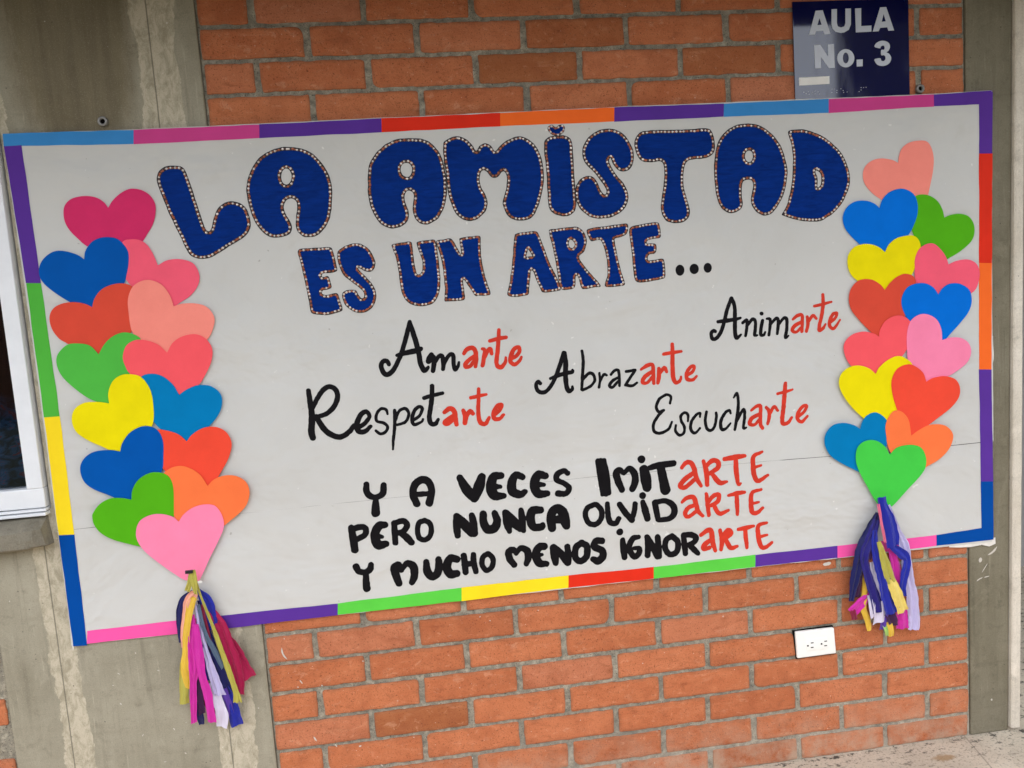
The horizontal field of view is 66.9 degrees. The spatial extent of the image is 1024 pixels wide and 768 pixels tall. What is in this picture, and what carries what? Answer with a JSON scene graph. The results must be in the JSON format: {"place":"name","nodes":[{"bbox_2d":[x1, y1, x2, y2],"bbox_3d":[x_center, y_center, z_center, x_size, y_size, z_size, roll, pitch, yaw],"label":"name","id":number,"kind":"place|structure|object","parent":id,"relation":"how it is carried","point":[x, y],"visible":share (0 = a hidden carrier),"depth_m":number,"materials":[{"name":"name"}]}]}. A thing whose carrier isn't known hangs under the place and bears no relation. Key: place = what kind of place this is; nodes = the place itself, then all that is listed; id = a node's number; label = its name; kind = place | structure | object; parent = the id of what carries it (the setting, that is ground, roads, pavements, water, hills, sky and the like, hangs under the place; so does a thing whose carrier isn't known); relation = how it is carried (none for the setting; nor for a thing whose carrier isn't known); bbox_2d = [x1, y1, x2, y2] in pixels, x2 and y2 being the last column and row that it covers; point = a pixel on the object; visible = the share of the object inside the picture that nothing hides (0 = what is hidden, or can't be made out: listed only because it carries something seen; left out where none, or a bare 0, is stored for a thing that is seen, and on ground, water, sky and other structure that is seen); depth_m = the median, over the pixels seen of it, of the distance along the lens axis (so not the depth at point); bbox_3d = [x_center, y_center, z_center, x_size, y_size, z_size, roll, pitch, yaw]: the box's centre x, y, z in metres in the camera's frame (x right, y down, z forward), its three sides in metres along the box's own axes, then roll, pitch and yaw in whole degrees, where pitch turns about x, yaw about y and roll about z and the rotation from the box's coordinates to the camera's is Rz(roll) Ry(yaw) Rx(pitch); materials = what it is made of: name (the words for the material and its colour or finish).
{"place":"outdoors","nodes":[
{"label":"outdoors","id":0,"kind":"place"},
{"bbox_2d":[741,566,1023,767],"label":"floor","id":1,"kind":"structure","parent":0,"point":[1001,749],"depth_m":2.13,"materials":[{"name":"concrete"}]},
{"bbox_2d":[0,648,17,767],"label":"brick wall","id":2,"kind":"structure","parent":1,"relation":"on","point":[8,758],"depth_m":1.88,"materials":[{"name":"brick"}]},
{"bbox_2d":[0,516,54,553],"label":"window sill","id":3,"kind":"structure","parent":2,"relation":"on","point":[22,534],"depth_m":1.80,"materials":[{"name":"concrete"}]},
{"bbox_2d":[0,136,50,519],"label":"window","id":4,"kind":"structure","parent":3,"relation":"on","point":[24,490],"depth_m":1.81,"materials":[{"name":"white metal"}]},
{"bbox_2d":[0,0,277,767],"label":"concrete column","id":5,"kind":"structure","parent":1,"relation":"on","point":[75,65],"depth_m":1.86,"materials":[{"name":"grey concrete"}]},
{"bbox_2d":[97,116,108,126],"bbox_3d":[-0.934,-0.600,1.777,0.022,0.022,0.028,-5,6,-6],"label":"wall anchor","id":6,"kind":"object","parent":5,"relation":"attached to","point":[102,121],"depth_m":1.76,"materials":[{"name":"metal"}]},
{"bbox_2d":[194,0,968,767],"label":"brick wall","id":7,"kind":"structure","parent":1,"relation":"on","point":[702,670],"depth_m":2.00,"materials":[{"name":"orange brick"}]},
{"bbox_2d":[2,90,995,649],"bbox_3d":[0.096,-0.057,1.938,2.427,1.222,0.012,-5,6,-6],"label":"poster","id":8,"kind":"object","parent":7,"relation":"attached to","point":[296,370],"visible":0.99,"depth_m":1.93,"materials":[{"name":"paper"}]},
{"bbox_2d":[176,570,255,728],"bbox_3d":[-0.729,0.648,1.888,0.185,0.420,0.038,-5,6,-6],"label":"tassel","id":9,"kind":"object","parent":8,"relation":"hanging from","point":[230,673],"visible":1,"depth_m":1.89,"materials":[{"name":"paper"}]},
{"bbox_2d":[848,496,919,636],"bbox_3d":[1.004,0.495,2.080,0.212,0.397,0.033,-5,6,-6],"label":"tassel","id":10,"kind":"object","parent":8,"relation":"hanging from","point":[887,585],"visible":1,"depth_m":2.08,"materials":[{"name":"multicoloured paper"}]},
{"bbox_2d":[792,625,835,658],"bbox_3d":[0.824,0.704,2.111,0.123,0.082,0.015,-5,6,-6],"label":"power outlet","id":11,"kind":"object","parent":7,"relation":"attached to","point":[814,641],"visible":1,"depth_m":2.10,"materials":[{"name":"white plastic"}]},
{"bbox_2d":[792,0,909,98],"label":"classroom sign","id":12,"kind":"object","parent":7,"relation":"attached to","point":[849,48],"visible":1,"depth_m":1.96,"materials":[{"name":"blue plastic"}]},
{"bbox_2d":[915,84,924,93],"bbox_3d":[1.048,-0.761,2.003,0.022,0.022,0.028,-5,6,-6],"label":"wall anchor","id":13,"kind":"object","parent":7,"relation":"attached to","point":[919,88],"depth_m":1.99,"materials":[{"name":"metal"}]},
{"bbox_2d":[963,0,1011,734],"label":"concrete column","id":14,"kind":"structure","parent":1,"relation":"on","point":[987,34],"depth_m":2.11,"materials":[{"name":"grey concrete"}]},
{"bbox_2d":[1008,0,1023,727],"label":"door post","id":15,"kind":"object","parent":1,"relation":"on","point":[1016,307],"depth_m":2.09,"materials":[{"name":"white paint"}]},
{"bbox_2d":[1021,200,1023,565],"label":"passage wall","id":16,"kind":"structure","parent":1,"relation":"on","point":[1022,524],"depth_m":3.35,"materials":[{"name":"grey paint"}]}
]}

